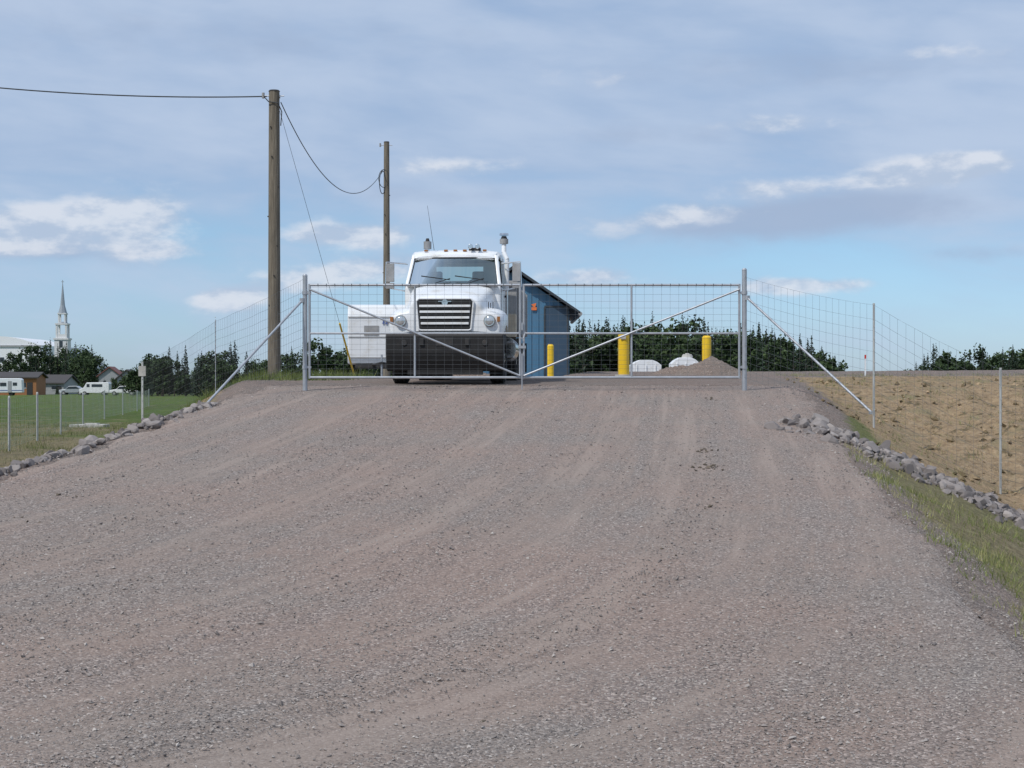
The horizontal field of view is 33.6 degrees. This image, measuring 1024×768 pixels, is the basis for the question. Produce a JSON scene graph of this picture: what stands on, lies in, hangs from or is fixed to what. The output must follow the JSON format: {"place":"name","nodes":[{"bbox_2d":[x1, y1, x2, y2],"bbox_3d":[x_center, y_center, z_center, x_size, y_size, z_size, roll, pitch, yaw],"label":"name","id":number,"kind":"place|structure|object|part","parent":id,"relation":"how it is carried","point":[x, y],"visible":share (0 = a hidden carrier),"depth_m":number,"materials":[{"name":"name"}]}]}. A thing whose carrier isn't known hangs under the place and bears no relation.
{"place":"outdoors","nodes":[
{"label":"outdoors","id":0,"kind":"place"},
{"bbox_2d":[0,375,45,394],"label":"walls","id":1,"kind":"structure","parent":0,"point":[39,385],"depth_m":285.37,"materials":[{"name":"orange wood"}]},
{"bbox_2d":[0,372,48,377],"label":"roof","id":2,"kind":"structure","parent":1,"relation":"on","point":[20,374],"depth_m":286.55,"materials":[{"name":"concrete"}]},
{"bbox_2d":[24,383,32,394],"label":"windows and door","id":3,"kind":"structure","parent":1,"relation":"attached to","point":[29,388],"depth_m":285.11,"materials":[{"name":"white paint"}]},
{"bbox_2d":[0,336,71,371],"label":"white arena building","id":4,"kind":"structure","parent":0,"point":[13,345],"depth_m":419.98,"materials":[{"name":"metal"}]},
{"bbox_2d":[0,345,41,361],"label":"windows and fascia","id":5,"kind":"structure","parent":4,"relation":"in","point":[1,358],"depth_m":419.69,"materials":[{"name":"grey"}]},
{"bbox_2d":[0,378,247,467],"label":"field grass","id":6,"kind":"structure","parent":0,"point":[64,432],"depth_m":52.93,"materials":[{"name":"green plant"}]},
{"bbox_2d":[187,366,377,404],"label":"pole base grass","id":7,"kind":"structure","parent":0,"point":[260,376],"depth_m":39.87,"materials":[{"name":"green plant"}]},
{"bbox_2d":[0,384,1023,767],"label":"gravel road","id":8,"kind":"structure","parent":0,"point":[764,544],"depth_m":12.83,"materials":[{"name":"grey gravel"}]},
{"bbox_2d":[14,397,823,721],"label":"soil clods","id":9,"kind":"object","parent":8,"relation":"on","point":[670,549],"visible":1,"depth_m":20.04,"materials":[{"name":"brown soil"}]},
{"bbox_2d":[0,370,1023,650],"bbox_3d":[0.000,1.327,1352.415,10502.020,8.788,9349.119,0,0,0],"label":"ground","id":10,"kind":"structure","parent":0,"point":[964,434],"depth_m":33.01,"materials":[{"name":"soil"}]},
{"bbox_2d":[8,396,9,450],"bbox_3d":[-12.586,1.164,42.495,0.060,1.730,0.075,0,0,0],"label":"field fence post","id":11,"kind":"object","parent":10,"relation":"on","point":[9,422],"visible":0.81,"depth_m":42.48,"materials":[{"name":"silver metal"}]},
{"bbox_2d":[0,378,23,395],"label":"camper trailer","id":12,"kind":"object","parent":10,"relation":"on","point":[11,386],"visible":1,"depth_m":253.97,"materials":[{"name":"white paint"}]},
{"bbox_2d":[36,392,37,440],"bbox_3d":[-13.421,1.092,47.995,0.060,1.730,0.075,0,0,0],"label":"field fence post","id":13,"kind":"object","parent":10,"relation":"on","point":[37,415],"visible":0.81,"depth_m":47.98,"materials":[{"name":"silver metal"}]},
{"bbox_2d":[60,391,61,434],"bbox_3d":[-14.351,1.095,53.995,0.060,1.730,0.075,0,0,0],"label":"field fence post","id":14,"kind":"object","parent":10,"relation":"on","point":[60,413],"visible":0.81,"depth_m":53.98,"materials":[{"name":"silver metal"}]},
{"bbox_2d":[46,375,80,393],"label":"bungalow","id":15,"kind":"object","parent":10,"relation":"on","point":[54,382],"visible":0.41,"depth_m":300.60,"materials":[{"name":"grey"}]},
{"bbox_2d":[52,386,61,393],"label":"windows and door","id":16,"kind":"structure","parent":15,"relation":"in","point":[53,387],"depth_m":299.72,"materials":[{"name":"white paint"}]},
{"bbox_2d":[59,386,81,394],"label":"silver car","id":17,"kind":"object","parent":10,"relation":"on","point":[70,389],"visible":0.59,"depth_m":277.10,"materials":[{"name":"paint"}]},
{"bbox_2d":[0,390,148,448],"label":"field wire fence","id":18,"kind":"object","parent":10,"relation":"on","point":[106,400],"visible":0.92,"depth_m":59.11,"materials":[{"name":"silver metal"}]},
{"bbox_2d":[0,337,152,390],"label":"distant tree line","id":19,"kind":"object","parent":10,"relation":"on","point":[84,371],"visible":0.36,"depth_m":353.83,"materials":[{"name":"green plant"}]},
{"bbox_2d":[49,280,105,375],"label":"church","id":20,"kind":"structure","parent":10,"relation":"on","point":[60,340],"depth_m":399.10,"materials":[{"name":"white"}]},
{"bbox_2d":[82,393,83,423],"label":"field fence post","id":21,"kind":"object","parent":10,"relation":"on","point":[83,408],"visible":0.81,"depth_m":65.99,"materials":[{"name":"silver metal"}]},
{"bbox_2d":[69,423,109,427],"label":"concrete slab","id":22,"kind":"structure","parent":10,"relation":"on","point":[94,424],"depth_m":63.68,"materials":[{"name":"grey concrete"}]},
{"bbox_2d":[79,382,110,394],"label":"white van","id":23,"kind":"object","parent":10,"relation":"on","point":[93,387],"visible":0.76,"depth_m":274.10,"materials":[{"name":"paint"}]},
{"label":"windows","id":24,"kind":"part","parent":23,"relation":"part of","materials":[{"name":"black glass"}]},
{"bbox_2d":[0,400,217,476],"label":"riprap rocks","id":25,"kind":"object","parent":10,"relation":"on","point":[153,420],"visible":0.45,"depth_m":23.18,"materials":[{"name":"grey stone"}]},
{"bbox_2d":[99,368,118,387],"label":"walls","id":26,"kind":"structure","parent":10,"relation":"on","point":[107,375],"depth_m":329.98,"materials":[{"name":"grey"}]},
{"bbox_2d":[96,366,121,376],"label":"roof","id":27,"kind":"structure","parent":26,"relation":"on","point":[117,371],"depth_m":330.12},
{"bbox_2d":[117,371,127,384],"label":"walls","id":28,"kind":"structure","parent":10,"relation":"on","point":[119,377],"depth_m":329.91,"materials":[{"name":"grey"}]},
{"bbox_2d":[109,386,138,394],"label":"white car","id":29,"kind":"object","parent":10,"relation":"on","point":[118,389],"visible":0.5,"depth_m":269.10,"materials":[{"name":"paint"}]},
{"bbox_2d":[138,362,144,418],"bbox_3d":[-10.232,0.619,46.991,0.200,2.475,0.060,0,0,0],"label":"sign post","id":30,"kind":"object","parent":10,"relation":"on","point":[141,370],"visible":0.77,"depth_m":46.98,"materials":[{"name":"white metal"}]},
{"bbox_2d":[143,323,214,416],"bbox_3d":[-8.433,-0.041,42.499,0.037,2.745,9.723,0,0,-22],"label":"wire fence panel","id":31,"kind":"object","parent":30,"relation":"attached to","point":[171,353],"visible":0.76,"depth_m":41.91,"materials":[{"name":"grey metal"}]},
{"bbox_2d":[55,371,255,394],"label":"field shrubs","id":32,"kind":"object","parent":10,"relation":"on","point":[115,385],"visible":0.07,"depth_m":305.64,"materials":[{"name":"green plant"}]},
{"bbox_2d":[215,317,215,391],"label":"fence post","id":33,"kind":"object","parent":10,"relation":"on","point":[215,355],"visible":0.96,"depth_m":37.99,"materials":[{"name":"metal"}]},
{"bbox_2d":[207,298,303,401],"bbox_3d":[-4.617,-0.555,30.247,0.125,2.048,2.683,0,0,35],"label":"fence brace","id":34,"kind":"object","parent":10,"relation":"on","point":[256,350],"visible":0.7,"depth_m":30.29,"materials":[{"name":"metal"}]},
{"bbox_2d":[121,337,391,396],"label":"distant tree line","id":35,"kind":"object","parent":10,"relation":"on","point":[132,381],"visible":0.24,"depth_m":245.57,"materials":[{"name":"green plant"}]},
{"bbox_2d":[262,89,283,376],"bbox_3d":[-6.043,-3.539,42.969,0.490,7.799,0.347,0,0,-32],"label":"utility pole","id":36,"kind":"object","parent":10,"relation":"on","point":[274,95],"visible":0.9,"depth_m":42.87,"materials":[{"name":"brown wood"}]},
{"bbox_2d":[0,87,266,97],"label":"overhead cable","id":37,"kind":"object","parent":36,"relation":"attached to","point":[138,95],"visible":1,"depth_m":42.95,"materials":[{"name":"black rubber"}]},
{"bbox_2d":[264,97,281,125],"bbox_3d":[-6.019,-6.886,42.843,0.454,0.710,0.127,0,0,-17],"label":"cable drop","id":38,"kind":"object","parent":36,"relation":"attached to","point":[279,107],"visible":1,"depth_m":42.85,"materials":[{"name":"black rubber"}]},
{"bbox_2d":[280,113,353,371],"bbox_3d":[-5.213,-3.446,46.100,0.049,6.953,6.362,0,0,12],"label":"guy wire","id":39,"kind":"object","parent":36,"relation":"attached to","point":[329,287],"visible":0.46,"depth_m":47.84,"materials":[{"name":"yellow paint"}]},
{"bbox_2d":[302,274,310,390],"bbox_3d":[-3.787,-0.791,31.319,0.171,2.475,0.111,0,0,0],"label":"gate post","id":40,"kind":"object","parent":10,"relation":"on","point":[305,293],"visible":0.94,"depth_m":31.28,"materials":[{"name":"metal"}]},
{"bbox_2d":[215,281,302,390],"bbox_3d":[-5.226,-0.777,34.648,0.037,2.363,7.299,0,0,-23],"label":"wire fence panel","id":41,"kind":"object","parent":40,"relation":"attached to","point":[267,340],"visible":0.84,"depth_m":33.84,"materials":[{"name":"grey metal"}]},
{"bbox_2d":[308,284,520,378],"bbox_3d":[-1.791,-0.974,31.288,3.928,1.752,0.085,0,0,0],"label":"metal gate leaf","id":42,"kind":"object","parent":40,"relation":"attached to","point":[414,332],"visible":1,"depth_m":31.29,"materials":[{"name":"metal"}]},
{"bbox_2d":[348,305,417,375],"bbox_3d":[-4.007,-1.319,53.641,2.160,2.260,5.512,0,0,-2],"label":"white trailer","id":43,"kind":"object","parent":10,"relation":"on","point":[366,348],"visible":0.39,"depth_m":51.92,"materials":[{"name":"paint"}]},
{"bbox_2d":[379,141,391,375],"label":"utility pole","id":44,"kind":"object","parent":10,"relation":"on","point":[386,238],"visible":0.64,"depth_m":65.89,"materials":[{"name":"brown wood"}]},
{"bbox_2d":[280,102,388,193],"bbox_3d":[-5.509,-7.227,54.490,0.425,2.177,23.020,0,0,3],"label":"overhead cable","id":45,"kind":"object","parent":44,"relation":"attached to","point":[381,171],"visible":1,"depth_m":54.06,"materials":[{"name":"black rubber"}]},
{"bbox_2d":[385,206,526,383],"bbox_3d":[-1.095,-1.889,37.342,2.867,3.766,7.695,0,0,4],"label":"white truck","id":46,"kind":"object","parent":10,"relation":"on","point":[426,264],"visible":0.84,"depth_m":33.71,"materials":[{"name":"paint"}]},
{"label":"side windows","id":47,"kind":"part","parent":46,"relation":"part of","materials":[{"name":"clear glass"}]},
{"bbox_2d":[453,373,489,375],"bbox_3d":[-0.987,-0.180,43.500,2.300,0.281,2.070,0,0,0],"label":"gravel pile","id":48,"kind":"object","parent":10,"relation":"on","point":[484,374],"visible":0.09,"depth_m":43.02,"materials":[{"name":"grey gravel"}]},
{"bbox_2d":[483,267,581,375],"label":"blue metal shed","id":49,"kind":"structure","parent":10,"relation":"on","point":[537,344],"depth_m":49.97,"materials":[{"name":"blue metal"}]},
{"bbox_2d":[544,306,568,375],"bbox_3d":[1.300,-1.205,49.953,0.730,2.200,0.090,0,0,0],"label":"door","id":50,"kind":"structure","parent":49,"relation":"in","point":[554,323],"depth_m":49.94,"materials":[{"name":"metal"}]},
{"bbox_2d":[547,344,553,375],"bbox_3d":[1.067,-0.537,46.999,0.284,1.131,0.284,0,0,0],"label":"yellow bollard","id":51,"kind":"object","parent":10,"relation":"on","point":[550,357],"visible":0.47,"depth_m":46.93,"materials":[{"name":"metal"}]},
{"bbox_2d":[615,334,629,375],"bbox_3d":[2.762,-0.636,41.999,0.442,1.281,0.442,0,0,0],"label":"yellow bollard","id":52,"kind":"object","parent":10,"relation":"on","point":[623,353],"visible":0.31,"depth_m":41.87,"materials":[{"name":"metal"}]},
{"bbox_2d":[629,360,660,371],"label":"white storage tank","id":53,"kind":"object","parent":10,"relation":"on","point":[645,368],"visible":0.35,"depth_m":71.50,"materials":[{"name":"paint"}]},
{"bbox_2d":[650,365,687,373],"bbox_3d":[4.677,-0.351,47.499,2.070,0.371,1.840,0,0,0],"label":"gravel pile","id":54,"kind":"object","parent":10,"relation":"on","point":[671,370],"visible":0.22,"depth_m":47.19,"materials":[{"name":"beige gravel"}]},
{"bbox_2d":[669,353,697,366],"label":"white storage tank","id":55,"kind":"object","parent":10,"relation":"on","point":[686,358],"visible":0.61,"depth_m":67.50,"materials":[{"name":"paint"}]},
{"bbox_2d":[702,336,710,360],"bbox_3d":[5.502,-0.723,47.999,0.411,1.287,0.411,0,0,0],"label":"yellow bollard","id":56,"kind":"object","parent":10,"relation":"on","point":[706,347],"visible":0.48,"depth_m":47.89,"materials":[{"name":"metal"}]},
{"bbox_2d":[569,311,848,373],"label":"distant tree line","id":57,"kind":"object","parent":10,"relation":"on","point":[646,346],"visible":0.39,"depth_m":175.06,"materials":[{"name":"green plant"}]},
{"bbox_2d":[673,356,747,374],"bbox_3d":[5.378,-0.454,45.999,2.415,0.610,2.070,0,0,0],"label":"gravel pile","id":58,"kind":"object","parent":10,"relation":"on","point":[707,370],"visible":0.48,"depth_m":45.49,"materials":[{"name":"gravel"}]},
{"bbox_2d":[740,268,746,390],"bbox_3d":[4.256,-0.845,31.318,0.171,2.583,0.111,0,0,0],"label":"gate post","id":59,"kind":"object","parent":10,"relation":"on","point":[743,292],"visible":0.91,"depth_m":31.28,"materials":[{"name":"metal"}]},
{"bbox_2d":[523,284,739,378],"bbox_3d":[2.203,-0.974,31.287,4.018,1.752,0.085,0,0,0],"label":"metal gate leaf","id":60,"kind":"object","parent":59,"relation":"attached to","point":[631,333],"visible":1,"depth_m":31.28,"materials":[{"name":"metal"}]},
{"bbox_2d":[518,323,525,388],"bbox_3d":[0.184,-0.515,31.263,0.140,1.230,0.063,0,0,0],"label":"gate latch","id":61,"kind":"object","parent":60,"relation":"attached to","point":[521,357],"visible":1,"depth_m":31.24,"materials":[{"name":"metal"}]},
{"bbox_2d":[744,277,873,414],"bbox_3d":[5.179,-0.725,29.899,0.042,2.495,3.345,0,0,-33],"label":"wire fence panel","id":62,"kind":"object","parent":59,"relation":"attached to","point":[799,333],"visible":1,"depth_m":30.02,"materials":[{"name":"grey metal"}]},
{"bbox_2d":[745,295,872,413],"bbox_3d":[5.197,-0.560,29.951,1.819,2.133,2.793,0,0,0],"label":"fence brace","id":63,"kind":"object","parent":10,"relation":"on","point":[747,297],"visible":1,"depth_m":29.86,"materials":[{"name":"grey metal"}]},
{"bbox_2d":[873,303,874,427],"bbox_3d":[6.073,-0.162,28.488,0.032,2.389,0.053,0,0,0],"label":"fence post","id":64,"kind":"object","parent":10,"relation":"in","point":[874,363],"visible":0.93,"depth_m":28.48,"materials":[{"name":"grey metal"}]},
{"bbox_2d":[764,413,1023,529],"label":"riprap rocks","id":65,"kind":"object","parent":10,"relation":"on","point":[819,424],"visible":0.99,"depth_m":23.49,"materials":[{"name":"grey stone"}]},
{"bbox_2d":[776,371,1023,538],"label":"bank grass","id":66,"kind":"structure","parent":10,"relation":"on","point":[984,374],"depth_m":33.83,"materials":[{"name":"beige plant"}]},
{"bbox_2d":[786,376,1023,507],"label":"earth clods","id":67,"kind":"object","parent":10,"relation":"on","point":[972,475],"visible":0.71,"depth_m":31.45,"materials":[{"name":"brown soil"}]},
{"bbox_2d":[840,440,1023,637],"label":"verge grass","id":68,"kind":"structure","parent":10,"relation":"on","point":[888,479],"depth_m":17.51,"materials":[{"name":"green plant"}]},
{"bbox_2d":[905,343,1023,370],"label":"distant tree line","id":69,"kind":"object","parent":10,"relation":"on","point":[1014,361],"visible":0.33,"depth_m":223.93,"materials":[{"name":"green plant"}]},
{"bbox_2d":[999,368,1001,493],"bbox_3d":[7.681,0.890,26.690,0.032,2.292,0.053,0,0,0],"label":"fence post","id":70,"kind":"object","parent":10,"relation":"on","point":[1000,428],"visible":0.92,"depth_m":26.69,"materials":[{"name":"grey metal"}]},
{"bbox_2d":[873,306,998,480],"bbox_3d":[6.877,0.149,27.600,0.045,2.950,2.432,0,0,-42],"label":"wire fence panel","id":71,"kind":"object","parent":70,"relation":"attached to","point":[935,397],"visible":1,"depth_m":27.50,"materials":[{"name":"silver metal"}]},
{"bbox_2d":[1000,370,1023,492],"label":"wire fence panel","id":72,"kind":"object","parent":70,"relation":"attached to","point":[1011,432],"visible":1,"depth_m":26.46,"materials":[{"name":"grey metal"}]},
{"bbox_2d":[0,0,1023,374],"label":"sky","id":73,"kind":"structure","parent":0,"point":[868,152],"materials":[{"name":"blue"}]}
]}

